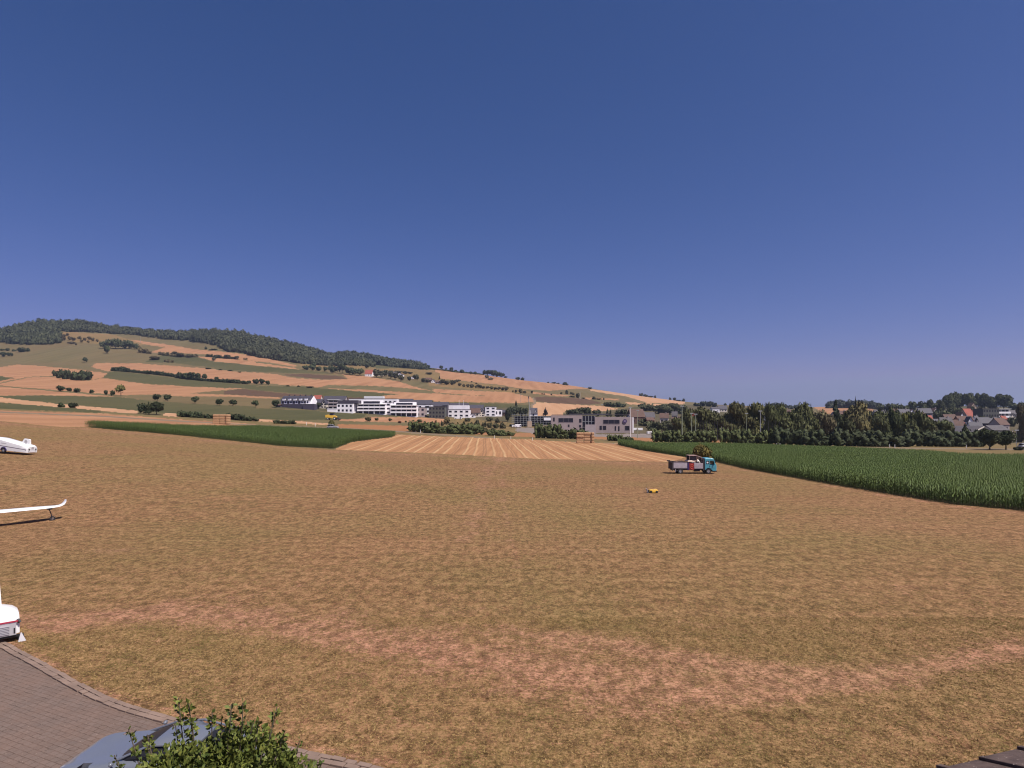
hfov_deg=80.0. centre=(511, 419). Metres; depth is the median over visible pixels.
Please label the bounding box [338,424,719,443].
stubble field
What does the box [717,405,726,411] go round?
house
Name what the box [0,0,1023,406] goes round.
sky
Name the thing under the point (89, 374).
tree
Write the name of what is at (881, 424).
tree
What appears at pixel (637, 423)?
light mast
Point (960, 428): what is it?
hall
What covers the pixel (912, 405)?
tree
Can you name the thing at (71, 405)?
bush
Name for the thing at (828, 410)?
stubble field
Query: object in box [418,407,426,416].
flat roofed house
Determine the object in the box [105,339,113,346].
tree
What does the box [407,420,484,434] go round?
hedge
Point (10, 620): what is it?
glider trailer
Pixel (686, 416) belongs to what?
tree
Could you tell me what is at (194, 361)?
crop field
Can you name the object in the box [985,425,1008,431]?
house
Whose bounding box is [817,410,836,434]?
tree
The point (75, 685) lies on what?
kerb
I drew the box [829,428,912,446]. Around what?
hedge
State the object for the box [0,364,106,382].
stubble field
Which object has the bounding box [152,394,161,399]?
tree
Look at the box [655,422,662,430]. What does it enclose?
tree
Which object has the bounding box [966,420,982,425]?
house
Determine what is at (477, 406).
house
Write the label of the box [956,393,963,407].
tree
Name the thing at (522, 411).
tree
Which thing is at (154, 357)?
bush
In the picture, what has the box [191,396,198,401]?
tree
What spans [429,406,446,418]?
flat roofed house
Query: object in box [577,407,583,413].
tree
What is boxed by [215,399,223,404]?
tree
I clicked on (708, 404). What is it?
tree
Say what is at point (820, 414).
tree
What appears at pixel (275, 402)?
tree
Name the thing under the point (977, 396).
tree
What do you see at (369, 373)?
house
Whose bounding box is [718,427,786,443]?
hedge
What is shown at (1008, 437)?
tree
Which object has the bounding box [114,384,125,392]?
tree
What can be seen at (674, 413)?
house
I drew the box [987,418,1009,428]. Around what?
house
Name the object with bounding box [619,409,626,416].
tree
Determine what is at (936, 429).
tree
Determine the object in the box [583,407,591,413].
tree
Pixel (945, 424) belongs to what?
tree
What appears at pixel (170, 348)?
stubble field
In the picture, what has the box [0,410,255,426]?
stubble field
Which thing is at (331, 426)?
silver car
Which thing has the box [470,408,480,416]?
house
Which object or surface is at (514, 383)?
stubble field
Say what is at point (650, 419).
house
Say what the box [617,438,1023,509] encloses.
maize
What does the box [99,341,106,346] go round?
tree
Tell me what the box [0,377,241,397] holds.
stubble field
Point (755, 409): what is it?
tree
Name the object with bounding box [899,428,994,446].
hedge
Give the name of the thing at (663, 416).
house
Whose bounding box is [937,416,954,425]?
house
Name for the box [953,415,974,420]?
house
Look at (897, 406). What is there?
tree
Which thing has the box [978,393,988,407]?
tree
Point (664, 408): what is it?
tree
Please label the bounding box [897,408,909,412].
house
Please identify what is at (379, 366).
crop field
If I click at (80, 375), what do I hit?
tree
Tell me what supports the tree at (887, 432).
on the verge
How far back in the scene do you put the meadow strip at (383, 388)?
764.15 m
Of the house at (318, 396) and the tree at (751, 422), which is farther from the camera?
the house at (318, 396)
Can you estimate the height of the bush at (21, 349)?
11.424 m
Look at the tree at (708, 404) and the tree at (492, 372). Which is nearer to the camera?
the tree at (708, 404)
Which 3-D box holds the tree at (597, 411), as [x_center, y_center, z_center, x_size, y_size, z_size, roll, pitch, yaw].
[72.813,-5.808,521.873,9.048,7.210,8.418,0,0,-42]
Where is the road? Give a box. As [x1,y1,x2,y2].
[0,412,1013,449]
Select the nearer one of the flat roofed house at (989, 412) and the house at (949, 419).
the house at (949, 419)
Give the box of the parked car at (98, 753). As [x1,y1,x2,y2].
[60,718,264,767]
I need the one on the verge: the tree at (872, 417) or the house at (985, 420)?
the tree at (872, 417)
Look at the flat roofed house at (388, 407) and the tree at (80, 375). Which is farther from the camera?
the tree at (80, 375)
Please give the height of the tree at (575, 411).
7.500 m
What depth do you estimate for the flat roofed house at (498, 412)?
472.94 m
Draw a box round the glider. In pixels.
[0,499,65,520]
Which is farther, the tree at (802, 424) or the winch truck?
the tree at (802, 424)
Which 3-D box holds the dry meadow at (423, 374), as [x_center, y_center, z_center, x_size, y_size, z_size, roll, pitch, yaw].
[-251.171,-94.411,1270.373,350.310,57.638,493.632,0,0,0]
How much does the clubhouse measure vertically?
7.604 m
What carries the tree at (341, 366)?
on the hills
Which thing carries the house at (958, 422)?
on the village ground at (645, 430)
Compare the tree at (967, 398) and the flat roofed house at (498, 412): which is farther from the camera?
the tree at (967, 398)
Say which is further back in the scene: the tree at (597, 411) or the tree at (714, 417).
the tree at (597, 411)
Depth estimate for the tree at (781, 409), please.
223.56 m
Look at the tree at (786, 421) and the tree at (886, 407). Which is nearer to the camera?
the tree at (786, 421)
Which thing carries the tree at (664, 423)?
on the village ground at (645, 430)
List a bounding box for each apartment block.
[327,399,337,407]
[357,400,386,414]
[390,402,418,416]
[999,409,1010,420]
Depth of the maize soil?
74.18 m
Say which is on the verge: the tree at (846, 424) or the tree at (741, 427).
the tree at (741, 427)
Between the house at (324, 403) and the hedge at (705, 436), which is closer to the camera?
the hedge at (705, 436)
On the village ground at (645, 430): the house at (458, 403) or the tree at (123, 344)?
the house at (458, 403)
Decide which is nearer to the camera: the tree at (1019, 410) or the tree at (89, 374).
the tree at (1019, 410)
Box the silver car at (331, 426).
[327,424,338,427]
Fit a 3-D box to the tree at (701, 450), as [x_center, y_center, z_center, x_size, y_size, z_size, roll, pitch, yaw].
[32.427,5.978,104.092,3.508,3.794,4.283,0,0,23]
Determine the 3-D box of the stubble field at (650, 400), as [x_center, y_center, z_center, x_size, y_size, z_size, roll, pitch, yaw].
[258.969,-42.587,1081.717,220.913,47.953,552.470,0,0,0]
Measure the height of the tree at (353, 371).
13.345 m
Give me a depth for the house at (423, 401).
529.37 m
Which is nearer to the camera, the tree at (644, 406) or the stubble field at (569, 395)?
the tree at (644, 406)
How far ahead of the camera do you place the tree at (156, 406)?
260.52 m
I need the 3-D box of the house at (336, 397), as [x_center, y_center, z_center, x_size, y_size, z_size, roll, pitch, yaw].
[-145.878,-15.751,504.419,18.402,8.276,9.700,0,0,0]
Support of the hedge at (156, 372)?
on the stubble field at (352, 380)
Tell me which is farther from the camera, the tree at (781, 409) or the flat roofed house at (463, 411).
the flat roofed house at (463, 411)
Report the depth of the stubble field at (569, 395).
901.48 m
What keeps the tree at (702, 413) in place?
on the verge
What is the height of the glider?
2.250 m
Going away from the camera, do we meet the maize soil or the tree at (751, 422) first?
the maize soil
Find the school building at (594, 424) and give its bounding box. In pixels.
[551,414,633,433]
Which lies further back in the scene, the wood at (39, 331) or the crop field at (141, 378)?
the wood at (39, 331)
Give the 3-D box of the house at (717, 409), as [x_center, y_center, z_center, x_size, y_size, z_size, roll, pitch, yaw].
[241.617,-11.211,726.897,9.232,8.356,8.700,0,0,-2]
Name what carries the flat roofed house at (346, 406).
on the village ground at (645, 430)
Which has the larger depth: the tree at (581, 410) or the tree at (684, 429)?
the tree at (581, 410)
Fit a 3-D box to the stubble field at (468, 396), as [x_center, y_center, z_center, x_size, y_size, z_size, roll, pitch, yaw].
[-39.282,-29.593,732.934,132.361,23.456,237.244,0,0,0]
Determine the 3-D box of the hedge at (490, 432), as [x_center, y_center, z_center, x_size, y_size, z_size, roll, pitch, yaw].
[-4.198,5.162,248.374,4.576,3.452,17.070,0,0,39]
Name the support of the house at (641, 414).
on the village ground at (645, 430)
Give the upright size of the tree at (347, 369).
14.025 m
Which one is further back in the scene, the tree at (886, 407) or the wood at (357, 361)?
the wood at (357, 361)
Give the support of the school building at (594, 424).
on the village ground at (645, 430)
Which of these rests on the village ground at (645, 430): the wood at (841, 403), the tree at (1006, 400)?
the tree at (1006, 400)
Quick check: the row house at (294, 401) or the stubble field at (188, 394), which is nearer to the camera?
the row house at (294, 401)
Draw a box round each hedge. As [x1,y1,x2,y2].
[110,367,176,376]
[158,352,198,356]
[175,374,249,383]
[177,410,212,418]
[205,354,234,358]
[226,413,258,420]
[273,420,296,423]
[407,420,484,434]
[429,368,482,374]
[484,429,514,435]
[533,422,587,438]
[606,434,633,440]
[650,429,716,442]
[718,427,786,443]
[772,427,853,445]
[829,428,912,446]
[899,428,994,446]
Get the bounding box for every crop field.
[0,376,13,380]
[0,395,365,420]
[0,402,100,412]
[104,371,394,397]
[146,355,329,373]
[361,364,433,369]
[433,401,530,408]
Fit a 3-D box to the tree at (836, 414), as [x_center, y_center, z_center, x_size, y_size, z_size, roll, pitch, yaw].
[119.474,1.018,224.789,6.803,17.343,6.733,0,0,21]
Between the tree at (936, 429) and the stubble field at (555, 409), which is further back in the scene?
the stubble field at (555, 409)
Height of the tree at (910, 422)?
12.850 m
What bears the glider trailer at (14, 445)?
on the ground at (150, 491)
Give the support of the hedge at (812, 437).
on the verge
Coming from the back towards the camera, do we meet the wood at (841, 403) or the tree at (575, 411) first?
the wood at (841, 403)
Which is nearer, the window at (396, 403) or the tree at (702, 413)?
the tree at (702, 413)
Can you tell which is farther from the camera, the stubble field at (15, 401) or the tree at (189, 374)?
the tree at (189, 374)
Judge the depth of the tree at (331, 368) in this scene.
1049.57 m
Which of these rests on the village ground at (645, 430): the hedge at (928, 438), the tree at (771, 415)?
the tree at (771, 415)
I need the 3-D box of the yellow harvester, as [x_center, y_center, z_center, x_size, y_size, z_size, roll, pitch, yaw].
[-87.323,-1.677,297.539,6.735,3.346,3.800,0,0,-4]
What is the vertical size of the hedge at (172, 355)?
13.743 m
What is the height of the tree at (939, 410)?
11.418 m
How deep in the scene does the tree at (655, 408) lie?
658.14 m
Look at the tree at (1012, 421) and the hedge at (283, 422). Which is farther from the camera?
the tree at (1012, 421)
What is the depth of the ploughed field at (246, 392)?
609.01 m
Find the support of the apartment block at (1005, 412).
on the village ground at (645, 430)
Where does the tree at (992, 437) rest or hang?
on the verge
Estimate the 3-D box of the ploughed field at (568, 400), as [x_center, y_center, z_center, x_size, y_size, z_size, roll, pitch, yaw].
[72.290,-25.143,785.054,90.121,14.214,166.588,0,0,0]
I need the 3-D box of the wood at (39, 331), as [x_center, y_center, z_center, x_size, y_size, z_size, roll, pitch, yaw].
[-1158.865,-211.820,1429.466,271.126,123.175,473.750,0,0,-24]
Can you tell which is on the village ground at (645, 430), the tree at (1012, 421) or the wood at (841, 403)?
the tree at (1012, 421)
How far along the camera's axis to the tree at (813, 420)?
221.93 m
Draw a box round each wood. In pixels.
[0,317,86,344]
[72,319,347,365]
[335,350,428,369]
[341,357,375,366]
[825,399,879,408]
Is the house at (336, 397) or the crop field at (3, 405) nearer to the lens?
the crop field at (3, 405)
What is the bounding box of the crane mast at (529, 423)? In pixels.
[527,396,531,426]
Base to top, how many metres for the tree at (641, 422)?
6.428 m
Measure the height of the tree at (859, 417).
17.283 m
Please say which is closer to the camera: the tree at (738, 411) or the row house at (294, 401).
the tree at (738, 411)
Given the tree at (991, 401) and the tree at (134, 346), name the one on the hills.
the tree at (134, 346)
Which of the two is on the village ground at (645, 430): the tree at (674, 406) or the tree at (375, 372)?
the tree at (674, 406)
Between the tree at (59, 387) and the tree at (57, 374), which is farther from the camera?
the tree at (57, 374)
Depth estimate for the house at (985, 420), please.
358.76 m
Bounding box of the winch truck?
[667,455,716,473]
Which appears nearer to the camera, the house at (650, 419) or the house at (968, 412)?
the house at (650, 419)
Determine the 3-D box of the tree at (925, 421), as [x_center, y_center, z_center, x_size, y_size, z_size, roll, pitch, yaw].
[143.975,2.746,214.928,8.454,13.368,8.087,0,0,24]
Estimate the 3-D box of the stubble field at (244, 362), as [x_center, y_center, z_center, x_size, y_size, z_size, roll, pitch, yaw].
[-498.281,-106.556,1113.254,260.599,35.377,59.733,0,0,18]
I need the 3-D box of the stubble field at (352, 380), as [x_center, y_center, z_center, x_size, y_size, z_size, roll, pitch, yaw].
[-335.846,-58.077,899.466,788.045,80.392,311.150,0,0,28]
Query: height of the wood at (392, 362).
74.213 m
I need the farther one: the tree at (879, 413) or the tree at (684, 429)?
the tree at (684, 429)
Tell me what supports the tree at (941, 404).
on the village ground at (645, 430)
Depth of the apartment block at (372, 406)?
421.97 m
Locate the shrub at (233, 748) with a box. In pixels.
[110,696,323,767]
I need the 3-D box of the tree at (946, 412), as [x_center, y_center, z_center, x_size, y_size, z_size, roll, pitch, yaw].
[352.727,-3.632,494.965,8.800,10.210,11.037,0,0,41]
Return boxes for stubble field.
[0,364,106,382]
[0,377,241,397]
[0,397,327,424]
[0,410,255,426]
[91,363,479,402]
[132,340,295,366]
[170,392,279,398]
[199,356,295,368]
[336,434,684,461]
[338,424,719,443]
[339,417,443,422]
[432,389,533,402]
[435,370,586,390]
[533,392,617,399]
[533,402,617,415]
[589,389,684,405]
[814,407,873,413]
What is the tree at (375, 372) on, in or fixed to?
on the meadow strip at (383, 388)
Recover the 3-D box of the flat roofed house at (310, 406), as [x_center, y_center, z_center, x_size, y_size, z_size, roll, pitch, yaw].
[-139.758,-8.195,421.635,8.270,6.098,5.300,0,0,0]
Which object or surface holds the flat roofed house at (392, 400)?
on the village ground at (645, 430)
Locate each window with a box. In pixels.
[363,401,379,403]
[396,403,412,404]
[558,418,572,421]
[603,420,619,423]
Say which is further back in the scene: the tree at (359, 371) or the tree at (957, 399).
the tree at (359, 371)
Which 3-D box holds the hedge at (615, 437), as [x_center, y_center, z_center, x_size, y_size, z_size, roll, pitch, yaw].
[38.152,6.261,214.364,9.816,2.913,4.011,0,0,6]
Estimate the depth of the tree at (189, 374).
746.76 m
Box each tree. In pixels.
[56,369,61,377]
[56,385,64,391]
[58,369,71,378]
[70,370,76,379]
[74,370,86,380]
[85,371,92,379]
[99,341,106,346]
[103,345,109,352]
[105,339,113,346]
[110,338,121,348]
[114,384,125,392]
[120,340,127,348]
[126,340,132,347]
[131,343,138,348]
[136,403,145,413]
[144,402,152,414]
[150,401,163,414]
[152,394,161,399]
[163,394,171,400]
[186,372,195,377]
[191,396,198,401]
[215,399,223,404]
[228,399,236,404]
[272,400,279,406]
[327,366,334,371]
[336,362,346,372]
[345,367,352,374]
[350,368,357,374]
[356,368,363,375]
[373,369,379,377]
[443,416,449,422]
[490,370,497,375]
[504,408,510,421]
[513,405,519,414]
[518,407,525,415]
[570,409,579,413]
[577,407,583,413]
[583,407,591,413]
[592,409,600,415]
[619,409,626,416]
[638,403,648,410]
[638,419,645,425]
[646,421,656,430]
[650,405,661,412]
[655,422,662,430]
[658,404,674,413]
[661,420,670,429]
[665,422,672,430]
[668,402,679,410]
[671,417,686,431]
[676,405,686,413]
[680,413,690,434]
[681,408,701,430]
[692,406,709,431]
[692,444,712,459]
[701,409,718,433]
[705,401,713,406]
[709,411,720,428]
[718,413,736,431]
[728,401,748,428]
[738,407,747,430]
[741,408,758,429]
[745,402,764,434]
[758,418,764,431]
[762,402,780,431]
[772,401,786,430]
[778,410,797,432]
[789,410,803,421]
[790,401,814,431]
[802,409,819,430]
[812,409,826,434]
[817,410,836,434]
[829,399,843,435]
[837,413,859,433]
[843,400,873,432]
[867,410,875,420]
[870,416,890,435]
[873,409,890,430]
[876,403,884,409]
[882,421,892,436]
[884,403,894,410]
[888,406,904,434]
[894,403,902,408]
[898,412,907,434]
[903,411,923,433]
[907,401,917,409]
[913,410,934,431]
[916,401,927,407]
[926,399,933,407]
[932,410,939,418]
[932,420,939,432]
[935,408,943,418]
[936,399,945,410]
[936,419,954,434]
[940,410,952,415]
[942,394,955,409]
[949,391,960,406]
[952,407,961,413]
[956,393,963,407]
[961,392,977,407]
[961,423,968,431]
[974,393,979,408]
[977,429,1001,449]
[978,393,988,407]
[985,396,997,407]
[995,394,1013,408]
[998,430,1017,449]
[1007,416,1018,426]
[1008,403,1017,409]
[1015,403,1023,441]
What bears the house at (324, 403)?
on the village ground at (645, 430)
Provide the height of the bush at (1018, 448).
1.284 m
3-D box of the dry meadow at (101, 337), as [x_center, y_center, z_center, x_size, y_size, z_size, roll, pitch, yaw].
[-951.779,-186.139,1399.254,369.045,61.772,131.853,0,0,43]
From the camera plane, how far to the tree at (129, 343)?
1246.90 m
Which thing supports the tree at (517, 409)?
on the village ground at (645, 430)
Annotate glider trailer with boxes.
[0,437,36,452]
[0,592,25,641]
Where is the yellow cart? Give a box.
[646,488,657,492]
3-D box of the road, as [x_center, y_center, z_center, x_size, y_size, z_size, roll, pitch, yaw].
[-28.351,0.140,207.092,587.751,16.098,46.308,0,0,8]
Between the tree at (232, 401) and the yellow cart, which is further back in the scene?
the tree at (232, 401)
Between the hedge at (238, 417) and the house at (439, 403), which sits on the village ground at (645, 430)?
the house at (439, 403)
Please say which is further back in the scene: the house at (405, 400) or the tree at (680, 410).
the tree at (680, 410)
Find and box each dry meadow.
[62,332,145,345]
[299,363,449,379]
[429,378,530,393]
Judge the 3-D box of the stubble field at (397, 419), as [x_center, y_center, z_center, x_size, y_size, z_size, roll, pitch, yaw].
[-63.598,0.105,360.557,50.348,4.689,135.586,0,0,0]
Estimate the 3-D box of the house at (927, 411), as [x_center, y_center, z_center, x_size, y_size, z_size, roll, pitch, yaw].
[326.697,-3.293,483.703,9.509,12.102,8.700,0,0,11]
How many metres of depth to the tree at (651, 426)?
353.95 m
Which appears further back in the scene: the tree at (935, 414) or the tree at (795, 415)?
the tree at (935, 414)
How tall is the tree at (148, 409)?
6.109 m
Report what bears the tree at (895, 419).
on the verge
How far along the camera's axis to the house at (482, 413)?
463.58 m
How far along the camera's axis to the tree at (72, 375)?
689.54 m
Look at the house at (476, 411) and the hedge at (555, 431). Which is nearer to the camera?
the hedge at (555, 431)
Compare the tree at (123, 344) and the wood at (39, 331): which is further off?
the wood at (39, 331)
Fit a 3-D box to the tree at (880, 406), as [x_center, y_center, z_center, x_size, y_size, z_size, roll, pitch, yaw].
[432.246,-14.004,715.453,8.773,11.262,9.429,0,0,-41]
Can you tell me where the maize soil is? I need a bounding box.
[91,426,1023,509]
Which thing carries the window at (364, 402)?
in the apartment block at (372, 406)
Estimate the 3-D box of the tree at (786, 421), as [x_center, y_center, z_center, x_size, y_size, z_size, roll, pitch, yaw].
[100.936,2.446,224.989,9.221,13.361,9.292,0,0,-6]
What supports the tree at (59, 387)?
on the hills
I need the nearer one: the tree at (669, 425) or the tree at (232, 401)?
the tree at (669, 425)
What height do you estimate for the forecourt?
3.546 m
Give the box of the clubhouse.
[936,745,1023,767]
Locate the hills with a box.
[0,331,1023,510]
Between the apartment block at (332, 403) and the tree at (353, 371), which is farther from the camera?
the tree at (353, 371)
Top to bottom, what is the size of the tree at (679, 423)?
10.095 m
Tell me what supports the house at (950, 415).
on the village ground at (645, 430)
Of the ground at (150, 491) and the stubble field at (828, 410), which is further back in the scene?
the stubble field at (828, 410)
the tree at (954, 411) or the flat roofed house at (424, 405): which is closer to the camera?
the flat roofed house at (424, 405)
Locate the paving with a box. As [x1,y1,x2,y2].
[0,649,360,767]
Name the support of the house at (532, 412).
on the village ground at (645, 430)
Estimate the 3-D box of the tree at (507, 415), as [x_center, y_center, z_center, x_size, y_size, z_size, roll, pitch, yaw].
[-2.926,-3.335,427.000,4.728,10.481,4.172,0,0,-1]
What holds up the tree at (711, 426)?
on the verge
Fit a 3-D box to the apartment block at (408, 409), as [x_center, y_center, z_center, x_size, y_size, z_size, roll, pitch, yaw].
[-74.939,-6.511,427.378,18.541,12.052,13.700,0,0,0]
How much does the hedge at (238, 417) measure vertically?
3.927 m
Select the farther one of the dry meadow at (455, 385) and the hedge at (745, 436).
the dry meadow at (455, 385)
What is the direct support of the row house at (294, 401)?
on the village ground at (645, 430)
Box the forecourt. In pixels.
[515,427,651,437]
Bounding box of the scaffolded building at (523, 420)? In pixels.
[512,414,550,426]
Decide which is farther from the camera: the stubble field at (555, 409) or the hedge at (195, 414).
the stubble field at (555, 409)
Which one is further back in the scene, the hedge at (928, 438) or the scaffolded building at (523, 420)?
the scaffolded building at (523, 420)
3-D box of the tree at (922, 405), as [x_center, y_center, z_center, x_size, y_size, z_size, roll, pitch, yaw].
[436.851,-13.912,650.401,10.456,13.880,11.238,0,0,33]
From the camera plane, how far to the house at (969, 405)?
637.16 m
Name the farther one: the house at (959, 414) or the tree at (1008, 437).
the house at (959, 414)
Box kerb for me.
[0,639,383,767]
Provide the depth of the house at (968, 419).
397.57 m
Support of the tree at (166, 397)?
on the hills
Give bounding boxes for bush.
[17,347,25,351]
[68,403,77,407]
[149,356,159,359]
[1013,447,1023,449]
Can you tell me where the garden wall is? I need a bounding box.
[327,408,336,411]
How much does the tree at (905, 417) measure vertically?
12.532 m
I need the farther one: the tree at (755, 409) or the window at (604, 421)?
the window at (604, 421)
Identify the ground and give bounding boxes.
[0,421,1023,767]
[272,394,1023,443]
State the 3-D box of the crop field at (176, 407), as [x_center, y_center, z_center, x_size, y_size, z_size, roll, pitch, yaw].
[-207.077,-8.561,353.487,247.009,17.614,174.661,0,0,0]
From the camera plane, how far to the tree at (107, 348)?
1157.28 m
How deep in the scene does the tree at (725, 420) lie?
232.92 m
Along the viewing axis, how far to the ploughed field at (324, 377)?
955.04 m
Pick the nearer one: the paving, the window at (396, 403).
the paving
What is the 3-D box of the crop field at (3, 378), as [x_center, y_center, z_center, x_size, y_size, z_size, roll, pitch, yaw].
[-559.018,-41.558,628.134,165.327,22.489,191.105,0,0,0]
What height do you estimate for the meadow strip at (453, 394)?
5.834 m
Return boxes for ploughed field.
[224,389,360,399]
[285,374,345,379]
[534,396,601,404]
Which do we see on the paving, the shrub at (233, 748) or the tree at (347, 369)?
the shrub at (233, 748)
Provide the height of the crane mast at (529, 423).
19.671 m
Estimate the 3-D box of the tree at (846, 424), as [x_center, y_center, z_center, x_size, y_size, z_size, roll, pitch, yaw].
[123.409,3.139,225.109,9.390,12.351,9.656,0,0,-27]
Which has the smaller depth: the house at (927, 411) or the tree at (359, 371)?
the house at (927, 411)
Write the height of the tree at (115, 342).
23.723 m
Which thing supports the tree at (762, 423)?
on the village ground at (645, 430)
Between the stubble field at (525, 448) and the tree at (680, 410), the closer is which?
the stubble field at (525, 448)
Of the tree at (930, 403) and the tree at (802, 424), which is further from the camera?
the tree at (930, 403)
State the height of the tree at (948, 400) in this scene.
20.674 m
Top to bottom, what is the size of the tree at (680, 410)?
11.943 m
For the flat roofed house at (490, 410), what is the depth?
470.54 m
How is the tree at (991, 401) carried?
on the village ground at (645, 430)
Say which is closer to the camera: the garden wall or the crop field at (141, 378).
the garden wall
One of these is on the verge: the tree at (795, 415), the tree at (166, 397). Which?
the tree at (795, 415)
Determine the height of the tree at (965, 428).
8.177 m
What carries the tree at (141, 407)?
on the hills
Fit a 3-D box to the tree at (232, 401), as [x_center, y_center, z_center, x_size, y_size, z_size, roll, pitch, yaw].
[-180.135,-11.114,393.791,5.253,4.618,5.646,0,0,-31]
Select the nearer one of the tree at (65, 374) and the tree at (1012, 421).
the tree at (1012, 421)
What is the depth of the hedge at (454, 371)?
1345.46 m
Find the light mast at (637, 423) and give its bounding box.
[636,410,638,437]
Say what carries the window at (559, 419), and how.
in the school building at (594, 424)
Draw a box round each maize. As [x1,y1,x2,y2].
[85,420,394,447]
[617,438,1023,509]
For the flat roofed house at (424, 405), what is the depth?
459.17 m
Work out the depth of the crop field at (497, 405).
615.33 m
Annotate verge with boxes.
[0,409,1023,454]
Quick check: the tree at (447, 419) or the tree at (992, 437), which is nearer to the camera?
the tree at (992, 437)
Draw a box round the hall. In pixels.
[955,426,988,431]
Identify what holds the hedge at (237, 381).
on the hills
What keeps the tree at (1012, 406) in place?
on the village ground at (645, 430)
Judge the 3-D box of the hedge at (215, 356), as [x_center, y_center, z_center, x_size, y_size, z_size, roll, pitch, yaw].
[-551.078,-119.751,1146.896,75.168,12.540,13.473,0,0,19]
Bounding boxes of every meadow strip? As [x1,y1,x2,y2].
[317,376,433,393]
[432,392,482,395]
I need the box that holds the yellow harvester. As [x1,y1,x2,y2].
[325,413,340,419]
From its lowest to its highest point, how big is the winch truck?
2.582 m
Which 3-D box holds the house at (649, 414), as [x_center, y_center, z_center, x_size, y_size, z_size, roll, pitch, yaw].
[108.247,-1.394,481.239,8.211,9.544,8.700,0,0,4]
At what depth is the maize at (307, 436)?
150.28 m
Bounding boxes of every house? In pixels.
[280,395,318,408]
[303,404,316,409]
[314,395,322,398]
[321,400,328,408]
[323,396,347,401]
[337,400,360,412]
[349,396,398,402]
[365,370,373,376]
[382,402,393,414]
[399,399,412,401]
[412,400,432,403]
[417,404,432,413]
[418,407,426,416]
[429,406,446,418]
[431,402,448,405]
[448,400,470,417]
[449,403,468,404]
[469,405,483,409]
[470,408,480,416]
[480,408,484,416]
[485,406,495,416]
[496,409,501,416]
[529,408,537,415]
[626,409,645,423]
[644,412,654,418]
[645,417,654,421]
[659,413,668,422]
[672,411,677,416]
[710,407,719,412]
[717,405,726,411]
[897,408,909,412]
[917,408,932,416]
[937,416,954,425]
[941,414,955,418]
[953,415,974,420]
[953,418,963,425]
[955,412,963,415]
[961,409,972,416]
[964,416,972,423]
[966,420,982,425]
[967,403,976,408]
[973,408,999,417]
[974,417,989,425]
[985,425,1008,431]
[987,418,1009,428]
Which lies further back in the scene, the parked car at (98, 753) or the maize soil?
the maize soil

